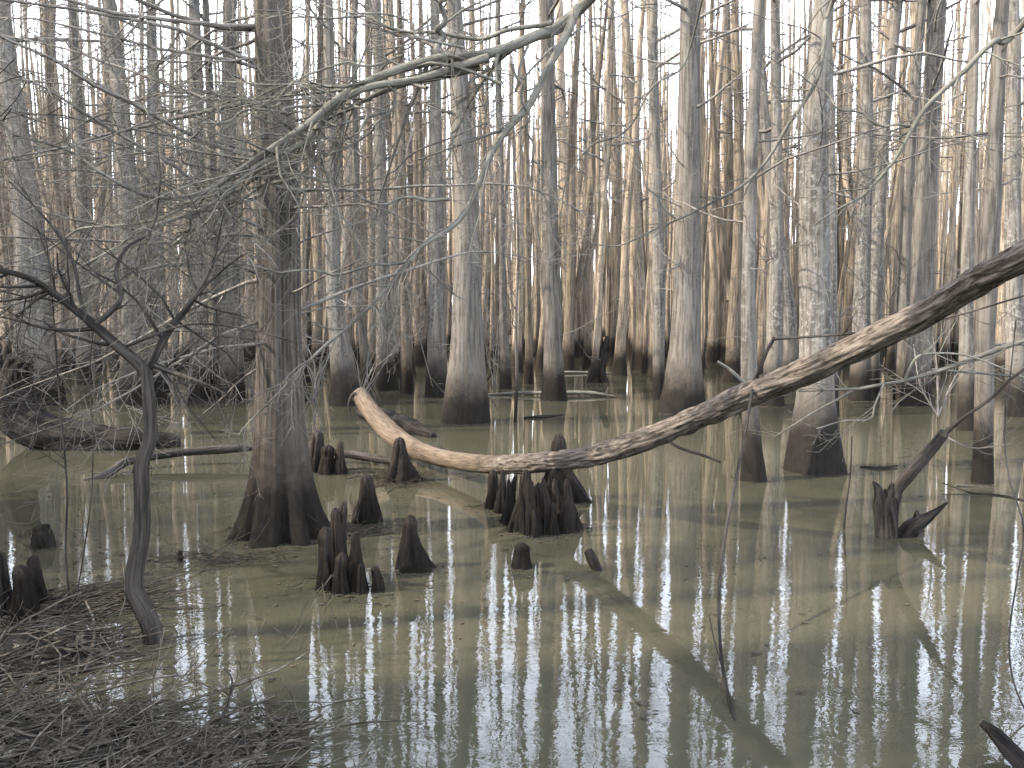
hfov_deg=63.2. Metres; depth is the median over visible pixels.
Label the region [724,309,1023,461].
fallen branch
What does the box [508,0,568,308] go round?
bare tree
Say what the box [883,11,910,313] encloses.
bare tree
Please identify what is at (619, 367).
bare tree
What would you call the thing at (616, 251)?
bare tree
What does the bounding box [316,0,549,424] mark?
bare tree
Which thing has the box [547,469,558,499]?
cypress knee
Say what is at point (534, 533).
cypress knee
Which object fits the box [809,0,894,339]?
bare tree
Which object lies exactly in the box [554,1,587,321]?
bare tree
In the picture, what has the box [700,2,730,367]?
bare tree
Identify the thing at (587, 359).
bare tree
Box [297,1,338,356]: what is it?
bare tree
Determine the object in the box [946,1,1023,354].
bare tree
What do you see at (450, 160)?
bare tree
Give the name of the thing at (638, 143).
bare tree
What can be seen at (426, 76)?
overhanging tree
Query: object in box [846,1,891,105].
bare tree
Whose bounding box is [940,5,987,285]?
bare tree
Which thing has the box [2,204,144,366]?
twiggy shrub
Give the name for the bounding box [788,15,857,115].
bare tree
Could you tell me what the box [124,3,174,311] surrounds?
bare tree
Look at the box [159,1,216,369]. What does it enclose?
bare tree
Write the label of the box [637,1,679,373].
bare tree
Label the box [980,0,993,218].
bare tree
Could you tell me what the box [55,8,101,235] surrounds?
bare tree
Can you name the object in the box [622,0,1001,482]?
bare tree
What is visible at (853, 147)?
bare tree
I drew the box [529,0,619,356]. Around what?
bare tree
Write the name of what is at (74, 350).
bare tree
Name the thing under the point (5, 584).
cypress knee
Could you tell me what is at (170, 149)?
bare tree
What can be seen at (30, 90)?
bare tree
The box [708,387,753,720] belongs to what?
leaning stick
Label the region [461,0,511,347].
bare tree
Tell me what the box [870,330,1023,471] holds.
brush pile
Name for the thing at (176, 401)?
twiggy shrub
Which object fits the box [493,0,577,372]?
bare tree
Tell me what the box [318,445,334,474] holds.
cypress knee
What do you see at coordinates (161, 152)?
bare tree
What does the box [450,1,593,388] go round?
bare tree
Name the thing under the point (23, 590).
cypress knee
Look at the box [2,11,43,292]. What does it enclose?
bare tree
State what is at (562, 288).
bare tree
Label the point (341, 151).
bare tree
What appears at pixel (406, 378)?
bare tree
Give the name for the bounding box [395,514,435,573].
cypress knee
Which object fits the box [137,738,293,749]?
shore branch
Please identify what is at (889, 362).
bare tree
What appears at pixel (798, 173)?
bare tree
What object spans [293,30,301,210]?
bare tree
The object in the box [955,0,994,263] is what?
bare tree
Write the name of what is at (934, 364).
bare tree
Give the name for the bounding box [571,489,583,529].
cypress knee
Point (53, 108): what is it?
bare tree
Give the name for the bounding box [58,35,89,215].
bare tree
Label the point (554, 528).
cypress knee
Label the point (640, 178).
bare tree
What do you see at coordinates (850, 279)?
bare tree
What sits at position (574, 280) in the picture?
bare tree
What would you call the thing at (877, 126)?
bare tree
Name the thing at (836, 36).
bare tree
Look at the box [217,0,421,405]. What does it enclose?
bare tree
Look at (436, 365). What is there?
bare tree
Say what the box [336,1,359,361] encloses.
bare tree
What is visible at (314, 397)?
twiggy shrub
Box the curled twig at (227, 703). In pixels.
[215,668,232,735]
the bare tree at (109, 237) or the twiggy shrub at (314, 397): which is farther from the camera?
the bare tree at (109, 237)
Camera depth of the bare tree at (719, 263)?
33.89 m
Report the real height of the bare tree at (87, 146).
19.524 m
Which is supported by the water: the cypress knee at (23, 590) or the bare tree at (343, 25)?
the bare tree at (343, 25)
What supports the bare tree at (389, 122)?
on the water
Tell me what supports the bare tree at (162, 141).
on the water
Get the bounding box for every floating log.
[488,390,615,397]
[564,371,610,373]
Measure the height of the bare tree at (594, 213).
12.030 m
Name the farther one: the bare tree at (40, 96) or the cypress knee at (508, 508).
the bare tree at (40, 96)
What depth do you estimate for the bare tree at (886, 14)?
25.62 m
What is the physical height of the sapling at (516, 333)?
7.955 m
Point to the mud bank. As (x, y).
(51, 654)
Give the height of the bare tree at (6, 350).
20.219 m
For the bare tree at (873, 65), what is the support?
on the water
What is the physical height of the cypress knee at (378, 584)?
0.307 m
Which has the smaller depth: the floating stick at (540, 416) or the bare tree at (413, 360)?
the floating stick at (540, 416)
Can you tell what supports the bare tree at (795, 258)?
on the water
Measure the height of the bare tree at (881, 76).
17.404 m
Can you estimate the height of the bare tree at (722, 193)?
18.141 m
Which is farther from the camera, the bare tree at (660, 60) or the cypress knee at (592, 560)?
the bare tree at (660, 60)
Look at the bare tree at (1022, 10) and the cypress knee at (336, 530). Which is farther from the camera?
the bare tree at (1022, 10)
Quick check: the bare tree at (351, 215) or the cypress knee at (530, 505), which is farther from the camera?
the bare tree at (351, 215)
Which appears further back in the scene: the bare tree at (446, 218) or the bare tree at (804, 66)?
the bare tree at (446, 218)
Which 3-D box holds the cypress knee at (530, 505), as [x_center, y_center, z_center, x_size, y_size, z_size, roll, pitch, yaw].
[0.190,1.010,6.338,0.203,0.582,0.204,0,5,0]
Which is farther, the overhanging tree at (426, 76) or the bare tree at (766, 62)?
the bare tree at (766, 62)
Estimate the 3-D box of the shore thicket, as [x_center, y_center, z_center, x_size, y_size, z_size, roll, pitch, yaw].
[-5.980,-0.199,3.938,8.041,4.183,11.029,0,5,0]
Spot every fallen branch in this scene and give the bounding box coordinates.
[82,443,390,479]
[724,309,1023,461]
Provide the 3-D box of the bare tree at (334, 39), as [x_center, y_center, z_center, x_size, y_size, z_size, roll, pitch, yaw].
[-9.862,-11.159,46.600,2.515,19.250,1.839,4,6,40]
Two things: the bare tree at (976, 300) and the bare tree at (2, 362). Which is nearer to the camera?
the bare tree at (976, 300)
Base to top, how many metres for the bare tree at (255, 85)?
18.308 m
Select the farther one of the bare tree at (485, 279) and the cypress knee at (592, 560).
the bare tree at (485, 279)
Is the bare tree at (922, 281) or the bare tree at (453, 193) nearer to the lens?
the bare tree at (922, 281)
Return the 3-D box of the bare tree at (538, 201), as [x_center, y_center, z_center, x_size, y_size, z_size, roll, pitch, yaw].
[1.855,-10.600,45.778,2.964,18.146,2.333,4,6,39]
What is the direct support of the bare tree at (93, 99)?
on the water
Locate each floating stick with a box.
[524,414,564,418]
[860,465,897,468]
[942,483,1023,500]
[956,484,993,488]
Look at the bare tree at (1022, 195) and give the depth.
24.64 m
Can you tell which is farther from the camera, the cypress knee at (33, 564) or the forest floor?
the forest floor
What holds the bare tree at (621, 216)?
on the water
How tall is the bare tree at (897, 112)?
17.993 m
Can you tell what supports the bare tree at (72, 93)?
on the water
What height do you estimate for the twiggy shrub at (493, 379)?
2.634 m
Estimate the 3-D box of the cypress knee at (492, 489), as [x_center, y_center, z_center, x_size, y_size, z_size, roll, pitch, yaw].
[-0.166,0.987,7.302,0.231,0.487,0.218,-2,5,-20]
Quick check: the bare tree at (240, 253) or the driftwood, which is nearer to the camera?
the driftwood
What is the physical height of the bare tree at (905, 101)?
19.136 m
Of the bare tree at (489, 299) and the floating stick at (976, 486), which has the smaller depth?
the floating stick at (976, 486)
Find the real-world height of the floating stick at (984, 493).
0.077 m
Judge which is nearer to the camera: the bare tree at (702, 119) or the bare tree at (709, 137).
the bare tree at (702, 119)
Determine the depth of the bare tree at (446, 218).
45.02 m
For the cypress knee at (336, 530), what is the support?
on the water
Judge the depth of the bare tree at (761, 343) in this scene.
20.33 m
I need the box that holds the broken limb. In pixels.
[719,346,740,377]
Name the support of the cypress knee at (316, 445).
on the water
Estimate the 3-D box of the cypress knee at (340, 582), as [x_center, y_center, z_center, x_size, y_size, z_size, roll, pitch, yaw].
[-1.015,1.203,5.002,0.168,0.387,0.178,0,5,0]
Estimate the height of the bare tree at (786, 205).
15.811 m
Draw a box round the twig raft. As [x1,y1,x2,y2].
[0,562,215,630]
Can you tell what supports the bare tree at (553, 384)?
on the water
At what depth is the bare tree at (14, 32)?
41.63 m
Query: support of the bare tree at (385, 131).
on the water
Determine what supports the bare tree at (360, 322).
on the water
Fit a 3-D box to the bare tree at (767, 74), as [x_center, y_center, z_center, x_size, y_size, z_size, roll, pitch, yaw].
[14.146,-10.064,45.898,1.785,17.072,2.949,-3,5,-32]
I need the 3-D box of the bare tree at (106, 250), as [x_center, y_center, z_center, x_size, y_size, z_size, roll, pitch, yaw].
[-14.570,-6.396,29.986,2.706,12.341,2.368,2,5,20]
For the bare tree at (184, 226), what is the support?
on the water
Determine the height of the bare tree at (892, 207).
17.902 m
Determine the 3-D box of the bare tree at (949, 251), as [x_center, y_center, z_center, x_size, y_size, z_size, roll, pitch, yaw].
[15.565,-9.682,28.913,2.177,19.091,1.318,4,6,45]
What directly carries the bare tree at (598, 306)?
on the water
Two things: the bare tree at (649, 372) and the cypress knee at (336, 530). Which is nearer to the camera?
the cypress knee at (336, 530)
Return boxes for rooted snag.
[585,336,609,382]
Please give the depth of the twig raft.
4.77 m
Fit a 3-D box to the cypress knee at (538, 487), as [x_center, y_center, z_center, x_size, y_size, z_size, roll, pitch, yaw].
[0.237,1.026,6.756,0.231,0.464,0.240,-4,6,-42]
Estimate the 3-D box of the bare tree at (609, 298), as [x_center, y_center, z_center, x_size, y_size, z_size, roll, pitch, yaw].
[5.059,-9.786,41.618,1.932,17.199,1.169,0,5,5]
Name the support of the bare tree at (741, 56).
on the water
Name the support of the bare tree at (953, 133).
on the water
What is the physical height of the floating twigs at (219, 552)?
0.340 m
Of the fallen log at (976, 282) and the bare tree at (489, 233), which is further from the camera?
the bare tree at (489, 233)
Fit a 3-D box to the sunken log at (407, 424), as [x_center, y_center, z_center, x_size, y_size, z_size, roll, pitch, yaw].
[-1.881,0.546,12.786,0.328,0.310,2.963,-2,5,-28]
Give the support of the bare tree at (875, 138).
on the water
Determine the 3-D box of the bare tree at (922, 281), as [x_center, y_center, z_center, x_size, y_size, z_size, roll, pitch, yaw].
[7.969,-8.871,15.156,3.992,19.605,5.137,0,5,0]
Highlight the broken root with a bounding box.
[898,502,947,537]
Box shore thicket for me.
[0,57,188,450]
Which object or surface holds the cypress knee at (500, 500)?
on the water
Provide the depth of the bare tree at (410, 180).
32.79 m
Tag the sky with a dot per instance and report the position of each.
(503, 2)
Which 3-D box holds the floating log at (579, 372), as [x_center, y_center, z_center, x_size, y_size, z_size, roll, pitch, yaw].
[2.317,-0.338,24.869,1.524,0.097,0.269,1,5,13]
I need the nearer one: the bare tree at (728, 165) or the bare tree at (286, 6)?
the bare tree at (286, 6)
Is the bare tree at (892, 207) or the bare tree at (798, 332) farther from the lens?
the bare tree at (798, 332)
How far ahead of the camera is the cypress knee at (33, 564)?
4.72 m
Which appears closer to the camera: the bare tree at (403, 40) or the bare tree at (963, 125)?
the bare tree at (403, 40)
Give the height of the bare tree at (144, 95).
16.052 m
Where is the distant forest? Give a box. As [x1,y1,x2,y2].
[0,0,1023,358]
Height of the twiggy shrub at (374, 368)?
4.044 m
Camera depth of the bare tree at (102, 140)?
43.36 m
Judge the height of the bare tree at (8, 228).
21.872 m
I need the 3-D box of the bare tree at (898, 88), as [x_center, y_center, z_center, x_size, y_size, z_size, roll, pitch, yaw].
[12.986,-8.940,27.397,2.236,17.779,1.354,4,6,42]
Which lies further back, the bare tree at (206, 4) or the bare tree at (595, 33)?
the bare tree at (595, 33)
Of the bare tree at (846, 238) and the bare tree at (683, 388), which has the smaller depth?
the bare tree at (683, 388)
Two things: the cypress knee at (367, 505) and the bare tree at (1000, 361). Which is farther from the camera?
the bare tree at (1000, 361)
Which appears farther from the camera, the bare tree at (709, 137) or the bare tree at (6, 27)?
the bare tree at (709, 137)
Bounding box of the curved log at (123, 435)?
[0,330,180,450]
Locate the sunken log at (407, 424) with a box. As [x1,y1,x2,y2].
[356,408,436,437]
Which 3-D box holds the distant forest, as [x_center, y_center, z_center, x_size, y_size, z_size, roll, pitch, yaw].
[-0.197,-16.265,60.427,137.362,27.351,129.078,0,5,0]
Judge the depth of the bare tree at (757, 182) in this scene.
30.61 m
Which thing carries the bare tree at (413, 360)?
on the water
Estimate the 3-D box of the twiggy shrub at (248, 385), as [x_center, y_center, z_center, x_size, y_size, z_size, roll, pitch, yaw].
[-5.436,-2.084,18.106,5.489,4.723,4.877,1,5,9]
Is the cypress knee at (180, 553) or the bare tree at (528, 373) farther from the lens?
the bare tree at (528, 373)
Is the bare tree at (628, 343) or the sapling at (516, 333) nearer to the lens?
the sapling at (516, 333)
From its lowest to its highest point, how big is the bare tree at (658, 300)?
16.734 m
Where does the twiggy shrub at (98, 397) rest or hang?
on the water
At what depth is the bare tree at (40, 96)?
39.35 m
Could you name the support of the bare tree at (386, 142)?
on the water
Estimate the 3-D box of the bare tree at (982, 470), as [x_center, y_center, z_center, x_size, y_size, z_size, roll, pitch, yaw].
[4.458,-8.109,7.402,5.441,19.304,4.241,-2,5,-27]
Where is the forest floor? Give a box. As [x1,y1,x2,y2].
[100,308,628,340]
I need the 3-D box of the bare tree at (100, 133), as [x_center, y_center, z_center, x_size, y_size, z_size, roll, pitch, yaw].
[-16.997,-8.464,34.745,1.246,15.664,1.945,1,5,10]
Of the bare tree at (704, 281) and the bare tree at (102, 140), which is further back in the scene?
the bare tree at (102, 140)
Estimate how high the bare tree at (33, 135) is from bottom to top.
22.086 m
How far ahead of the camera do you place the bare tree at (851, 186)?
35.04 m
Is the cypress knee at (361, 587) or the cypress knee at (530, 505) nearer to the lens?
the cypress knee at (361, 587)
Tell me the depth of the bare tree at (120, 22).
20.83 m
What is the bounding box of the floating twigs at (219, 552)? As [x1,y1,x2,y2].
[3,384,1023,718]
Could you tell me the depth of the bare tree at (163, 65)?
38.20 m
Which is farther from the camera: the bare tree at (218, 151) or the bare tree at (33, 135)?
the bare tree at (218, 151)
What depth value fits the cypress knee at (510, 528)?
6.43 m
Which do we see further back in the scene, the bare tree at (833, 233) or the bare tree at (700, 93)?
the bare tree at (700, 93)
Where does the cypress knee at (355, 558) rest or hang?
on the water
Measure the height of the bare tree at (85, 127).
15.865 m
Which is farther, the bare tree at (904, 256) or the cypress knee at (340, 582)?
the bare tree at (904, 256)
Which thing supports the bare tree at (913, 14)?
on the water
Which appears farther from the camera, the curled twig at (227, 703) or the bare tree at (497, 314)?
the bare tree at (497, 314)
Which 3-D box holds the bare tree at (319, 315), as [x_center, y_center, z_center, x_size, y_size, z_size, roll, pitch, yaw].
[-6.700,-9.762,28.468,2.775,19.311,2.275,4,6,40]
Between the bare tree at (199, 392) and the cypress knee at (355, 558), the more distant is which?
the bare tree at (199, 392)
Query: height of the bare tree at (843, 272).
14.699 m
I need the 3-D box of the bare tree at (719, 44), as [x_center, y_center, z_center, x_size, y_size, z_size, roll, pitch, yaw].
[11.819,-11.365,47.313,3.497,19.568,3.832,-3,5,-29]
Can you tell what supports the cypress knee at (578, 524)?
on the water
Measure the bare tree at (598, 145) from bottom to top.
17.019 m
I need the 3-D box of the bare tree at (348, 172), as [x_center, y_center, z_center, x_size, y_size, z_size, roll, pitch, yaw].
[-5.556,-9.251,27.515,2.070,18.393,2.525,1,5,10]
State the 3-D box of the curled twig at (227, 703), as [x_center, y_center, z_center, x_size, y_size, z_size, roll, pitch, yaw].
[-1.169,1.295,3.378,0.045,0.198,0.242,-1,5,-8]
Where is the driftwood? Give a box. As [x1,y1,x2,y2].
[979,720,1023,767]
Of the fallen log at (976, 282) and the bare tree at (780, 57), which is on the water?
the bare tree at (780, 57)
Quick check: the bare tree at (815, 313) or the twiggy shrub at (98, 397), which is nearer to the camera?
the bare tree at (815, 313)
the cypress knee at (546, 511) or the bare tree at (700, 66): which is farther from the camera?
the bare tree at (700, 66)
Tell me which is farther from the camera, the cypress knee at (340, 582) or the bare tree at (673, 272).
the bare tree at (673, 272)
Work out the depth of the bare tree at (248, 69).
36.07 m
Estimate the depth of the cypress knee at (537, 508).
6.37 m
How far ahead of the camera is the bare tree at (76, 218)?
43.22 m
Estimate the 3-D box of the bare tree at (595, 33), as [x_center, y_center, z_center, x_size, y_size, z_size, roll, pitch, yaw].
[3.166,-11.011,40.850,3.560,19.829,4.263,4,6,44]
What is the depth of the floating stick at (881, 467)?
9.17 m
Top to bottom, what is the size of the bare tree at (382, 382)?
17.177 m
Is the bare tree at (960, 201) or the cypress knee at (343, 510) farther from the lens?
the bare tree at (960, 201)
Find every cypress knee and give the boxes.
[0,551,11,619]
[4,565,41,626]
[26,555,48,603]
[30,523,55,548]
[177,551,182,560]
[309,430,323,472]
[315,526,334,591]
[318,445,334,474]
[330,507,344,558]
[332,552,350,594]
[334,440,347,474]
[339,502,348,566]
[347,534,369,592]
[351,474,383,524]
[356,563,367,594]
[371,566,384,592]
[382,437,422,485]
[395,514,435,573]
[484,470,497,509]
[493,470,506,513]
[500,479,513,524]
[507,521,512,532]
[510,470,527,530]
[511,474,517,505]
[511,542,532,569]
[517,477,528,531]
[519,490,524,534]
[525,479,542,536]
[531,509,537,537]
[534,482,542,519]
[536,491,542,532]
[541,477,551,534]
[543,433,591,504]
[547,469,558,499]
[549,502,559,535]
[551,478,562,522]
[558,478,576,533]
[560,500,568,533]
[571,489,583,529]
[576,514,580,530]
[584,549,601,570]
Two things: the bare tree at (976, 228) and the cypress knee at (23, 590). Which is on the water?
the bare tree at (976, 228)
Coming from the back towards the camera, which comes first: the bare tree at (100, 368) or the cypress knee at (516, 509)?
the bare tree at (100, 368)
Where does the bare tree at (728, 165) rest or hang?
on the water
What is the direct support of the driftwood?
on the water
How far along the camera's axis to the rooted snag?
21.38 m
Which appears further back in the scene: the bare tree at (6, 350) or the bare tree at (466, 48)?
the bare tree at (466, 48)
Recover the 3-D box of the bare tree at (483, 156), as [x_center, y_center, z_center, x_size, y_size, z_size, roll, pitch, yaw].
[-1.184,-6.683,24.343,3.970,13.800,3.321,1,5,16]
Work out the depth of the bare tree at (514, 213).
42.99 m
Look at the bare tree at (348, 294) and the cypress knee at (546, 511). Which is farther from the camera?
the bare tree at (348, 294)
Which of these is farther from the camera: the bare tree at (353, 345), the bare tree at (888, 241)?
the bare tree at (888, 241)
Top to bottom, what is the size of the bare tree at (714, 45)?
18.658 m
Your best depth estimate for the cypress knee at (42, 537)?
5.98 m
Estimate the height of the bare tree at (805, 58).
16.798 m
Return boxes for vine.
[74,331,93,608]
[1004,320,1023,708]
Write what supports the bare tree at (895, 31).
on the water
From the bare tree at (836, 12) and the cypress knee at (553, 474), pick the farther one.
the bare tree at (836, 12)
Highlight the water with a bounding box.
[0,341,1023,767]
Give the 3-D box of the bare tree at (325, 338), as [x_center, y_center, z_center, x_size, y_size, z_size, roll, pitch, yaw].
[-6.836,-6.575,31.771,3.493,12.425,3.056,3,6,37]
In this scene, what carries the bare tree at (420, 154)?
on the water
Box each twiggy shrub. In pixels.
[0,123,220,399]
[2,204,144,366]
[54,174,356,404]
[150,169,417,399]
[165,180,393,393]
[305,214,453,391]
[482,282,520,386]
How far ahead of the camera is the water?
4.99 m
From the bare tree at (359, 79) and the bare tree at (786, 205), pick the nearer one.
the bare tree at (786, 205)
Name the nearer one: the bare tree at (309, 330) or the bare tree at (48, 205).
the bare tree at (48, 205)
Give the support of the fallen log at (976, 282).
on the cypress knee at (553, 474)
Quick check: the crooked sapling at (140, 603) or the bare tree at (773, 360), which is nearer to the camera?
the crooked sapling at (140, 603)
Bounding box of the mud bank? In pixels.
[0,627,225,767]
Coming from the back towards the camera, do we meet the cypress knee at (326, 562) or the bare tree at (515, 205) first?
the bare tree at (515, 205)
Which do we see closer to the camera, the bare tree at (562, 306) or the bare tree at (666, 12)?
the bare tree at (666, 12)
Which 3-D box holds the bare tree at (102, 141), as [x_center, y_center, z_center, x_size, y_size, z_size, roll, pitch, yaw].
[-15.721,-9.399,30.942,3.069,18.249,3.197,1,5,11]
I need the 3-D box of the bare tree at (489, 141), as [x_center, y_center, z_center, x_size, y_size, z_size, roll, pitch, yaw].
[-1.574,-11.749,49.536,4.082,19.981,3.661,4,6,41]
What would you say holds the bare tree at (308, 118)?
on the water
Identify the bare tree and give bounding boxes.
[0,1,158,405]
[0,6,46,326]
[0,8,68,234]
[0,26,66,370]
[0,92,51,347]
[0,121,11,361]
[0,340,3,366]
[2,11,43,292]
[11,0,74,369]
[11,4,24,61]
[13,0,73,298]
[14,2,137,190]
[15,0,76,367]
[20,0,72,372]
[23,0,73,274]
[31,14,87,201]
[40,2,188,384]
[41,0,245,402]
[43,0,254,405]
[52,0,129,371]
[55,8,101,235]
[56,0,111,353]
[58,0,100,197]
[58,0,313,400]
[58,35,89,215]
[58,48,136,364]
[59,13,100,350]
[62,0,113,349]
[62,124,95,284]
[72,5,140,372]
[81,0,129,332]
[82,0,161,72]
[85,87,113,348]
[92,5,110,307]
[103,0,300,397]
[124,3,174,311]
[124,4,185,194]
[130,9,165,208]
[132,0,213,371]
[140,0,256,399]
[156,0,174,155]
[158,0,188,353]
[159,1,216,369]
[165,83,186,295]
[213,0,395,382]
[213,34,219,232]
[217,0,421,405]
[236,0,257,260]
[236,58,253,357]
[240,0,322,128]
[242,5,348,169]
[243,0,253,148]
[244,61,255,121]
[287,0,341,201]
[289,0,323,104]
[292,2,310,109]
[293,18,323,349]
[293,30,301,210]
[295,0,475,390]
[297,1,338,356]
[298,0,362,305]
[300,5,316,209]
[300,29,373,223]
[304,0,444,385]
[309,0,351,365]
[311,26,361,327]
[311,44,365,362]
[314,0,391,345]
[315,1,375,376]
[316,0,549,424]
[323,6,336,82]
[335,0,532,393]
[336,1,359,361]
[339,0,357,310]
[341,0,373,330]
[343,45,390,213]
[345,25,365,363]
[351,33,374,282]
[358,3,421,141]
[360,0,405,348]
[361,0,417,191]
[371,0,449,360]
[382,0,429,374]
[386,0,441,377]
[386,23,408,208]
[388,0,532,397]
[391,29,428,280]
[393,0,450,363]
[411,0,538,257]
[411,134,445,331]
[428,0,510,299]
[441,3,467,347]
[443,1,492,188]
[443,28,453,298]
[445,2,489,247]
[448,25,481,279]
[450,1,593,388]
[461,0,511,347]
[465,0,579,383]
[476,2,514,355]
[476,41,509,265]
[477,1,517,358]
[477,14,506,339]
[477,115,515,358]
[480,34,511,368]
[486,57,539,337]
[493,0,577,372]
[502,2,540,349]
[504,0,626,400]
[504,2,538,343]
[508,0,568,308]
[514,0,677,382]
[522,0,576,142]
[526,60,556,338]
[527,0,583,369]
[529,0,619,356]
[530,0,607,369]
[539,0,729,369]
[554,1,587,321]
[557,0,602,259]
[557,160,580,321]
[561,161,578,340]
[573,0,631,368]
[576,133,601,347]
[577,0,647,354]
[579,13,604,354]
[579,143,620,262]
[580,1,625,349]
[584,0,675,375]
[590,0,780,413]
[595,15,625,350]
[598,33,669,365]
[600,21,634,229]
[600,35,665,349]
[600,77,619,342]
[603,0,678,378]
[609,20,641,198]
[618,0,810,400]
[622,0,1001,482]
[632,23,672,285]
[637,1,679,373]
[647,0,674,207]
[658,1,704,91]
[661,9,748,353]
[662,1,888,392]
[662,20,728,367]
[665,0,782,359]
[669,85,676,322]
[670,0,708,122]
[679,0,723,338]
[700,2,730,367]
[701,0,752,381]
[701,0,892,406]
[701,0,1023,416]
[703,0,748,258]
[703,86,743,350]
[704,0,744,362]
[704,2,745,184]
[705,12,746,170]
[707,2,714,130]
[708,66,784,243]
[717,0,787,374]
[719,4,789,266]
[720,0,799,331]
[721,0,748,356]
[721,0,1023,475]
[721,0,1023,483]
[726,17,797,178]
[733,0,785,162]
[741,0,788,344]
[756,17,800,274]
[766,0,962,400]
[766,8,811,165]
[766,44,793,155]
[768,0,805,272]
[782,0,850,340]
[782,0,905,369]
[783,0,803,180]
[783,65,856,209]
[784,0,807,311]
[785,0,836,279]
[785,3,848,143]
[786,11,812,335]
[787,108,802,357]
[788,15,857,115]
[789,9,846,169]
[793,0,855,134]
[793,0,968,397]
[796,0,881,153]
[801,0,905,337]
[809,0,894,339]
[810,0,980,399]
[833,0,906,234]
[834,2,895,338]
[835,2,876,338]
[835,3,875,170]
[837,26,855,185]
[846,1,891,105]
[848,5,951,360]
[850,1,922,184]
[851,1,922,270]
[854,1,907,363]
[856,2,945,369]
[872,9,939,182]
[873,0,1023,405]
[873,1,909,369]
[873,2,991,383]
[874,2,954,219]
[874,15,876,180]
[878,0,985,146]
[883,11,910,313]
[890,24,902,182]
[891,2,990,387]
[896,0,1023,416]
[901,0,1023,431]
[936,0,968,359]
[939,0,993,364]
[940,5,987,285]
[943,0,1004,203]
[945,3,985,352]
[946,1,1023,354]
[947,4,982,309]
[950,2,980,193]
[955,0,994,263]
[978,30,1023,379]
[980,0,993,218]
[981,2,1023,294]
[1020,0,1023,122]
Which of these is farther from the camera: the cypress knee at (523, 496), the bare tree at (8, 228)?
the bare tree at (8, 228)
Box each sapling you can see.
[0,99,325,645]
[10,241,136,601]
[491,0,541,422]
[701,0,716,373]
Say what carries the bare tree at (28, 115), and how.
on the water
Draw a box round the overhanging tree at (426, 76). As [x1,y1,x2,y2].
[0,0,1023,501]
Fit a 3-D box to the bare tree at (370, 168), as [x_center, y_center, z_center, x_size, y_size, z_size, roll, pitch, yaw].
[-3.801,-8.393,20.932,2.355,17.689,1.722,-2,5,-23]
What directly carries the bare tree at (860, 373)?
in the water
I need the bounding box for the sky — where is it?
[11,0,1023,300]
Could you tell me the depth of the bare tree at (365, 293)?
34.98 m
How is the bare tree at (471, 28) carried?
on the water
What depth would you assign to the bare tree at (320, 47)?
22.06 m
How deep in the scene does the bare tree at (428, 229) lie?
40.44 m
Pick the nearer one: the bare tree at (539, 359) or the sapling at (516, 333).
the sapling at (516, 333)
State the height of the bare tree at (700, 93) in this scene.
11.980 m
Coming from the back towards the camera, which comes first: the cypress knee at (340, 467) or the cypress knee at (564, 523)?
the cypress knee at (340, 467)
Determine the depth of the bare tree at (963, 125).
40.98 m
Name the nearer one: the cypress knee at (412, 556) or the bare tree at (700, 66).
the cypress knee at (412, 556)
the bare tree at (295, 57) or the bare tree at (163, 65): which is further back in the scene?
the bare tree at (163, 65)
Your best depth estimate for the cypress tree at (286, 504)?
6.10 m
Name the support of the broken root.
on the water
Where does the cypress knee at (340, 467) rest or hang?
on the water
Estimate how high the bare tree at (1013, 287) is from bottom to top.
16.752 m
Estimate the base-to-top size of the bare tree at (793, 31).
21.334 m
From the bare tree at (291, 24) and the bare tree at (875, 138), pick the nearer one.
the bare tree at (291, 24)
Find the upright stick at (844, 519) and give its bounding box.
[843,436,852,527]
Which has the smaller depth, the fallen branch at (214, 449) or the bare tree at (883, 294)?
the fallen branch at (214, 449)
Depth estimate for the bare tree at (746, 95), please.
29.45 m
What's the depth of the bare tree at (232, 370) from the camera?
16.53 m
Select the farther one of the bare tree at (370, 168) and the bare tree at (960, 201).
the bare tree at (960, 201)
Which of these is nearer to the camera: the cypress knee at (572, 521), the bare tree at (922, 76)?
the cypress knee at (572, 521)
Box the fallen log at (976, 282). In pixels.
[347,239,1023,474]
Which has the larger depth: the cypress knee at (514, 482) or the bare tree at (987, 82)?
the bare tree at (987, 82)
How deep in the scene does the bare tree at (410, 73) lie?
27.43 m
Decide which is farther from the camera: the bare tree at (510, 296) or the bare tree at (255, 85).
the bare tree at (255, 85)
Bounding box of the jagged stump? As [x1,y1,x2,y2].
[872,368,1023,538]
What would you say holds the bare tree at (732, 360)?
in the water
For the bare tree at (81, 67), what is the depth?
38.07 m
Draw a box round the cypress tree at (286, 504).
[0,0,683,548]
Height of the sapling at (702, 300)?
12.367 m
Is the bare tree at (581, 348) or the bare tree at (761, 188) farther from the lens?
the bare tree at (581, 348)
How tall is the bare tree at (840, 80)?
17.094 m
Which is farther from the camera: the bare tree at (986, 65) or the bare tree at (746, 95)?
the bare tree at (986, 65)
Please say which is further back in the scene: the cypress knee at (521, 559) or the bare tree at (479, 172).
the bare tree at (479, 172)
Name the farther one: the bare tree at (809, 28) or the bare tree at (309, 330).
the bare tree at (309, 330)
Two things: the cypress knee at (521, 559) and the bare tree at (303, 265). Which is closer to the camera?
the cypress knee at (521, 559)
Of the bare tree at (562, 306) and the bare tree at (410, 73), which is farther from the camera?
the bare tree at (562, 306)
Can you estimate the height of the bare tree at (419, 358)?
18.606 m
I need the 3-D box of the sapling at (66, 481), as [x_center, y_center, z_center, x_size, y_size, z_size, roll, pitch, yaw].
[-2.443,0.238,4.670,0.607,2.064,0.469,-4,6,-38]
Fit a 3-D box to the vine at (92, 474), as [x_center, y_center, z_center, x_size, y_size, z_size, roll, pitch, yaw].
[-2.358,0.479,4.569,0.220,1.657,0.023,1,5,14]

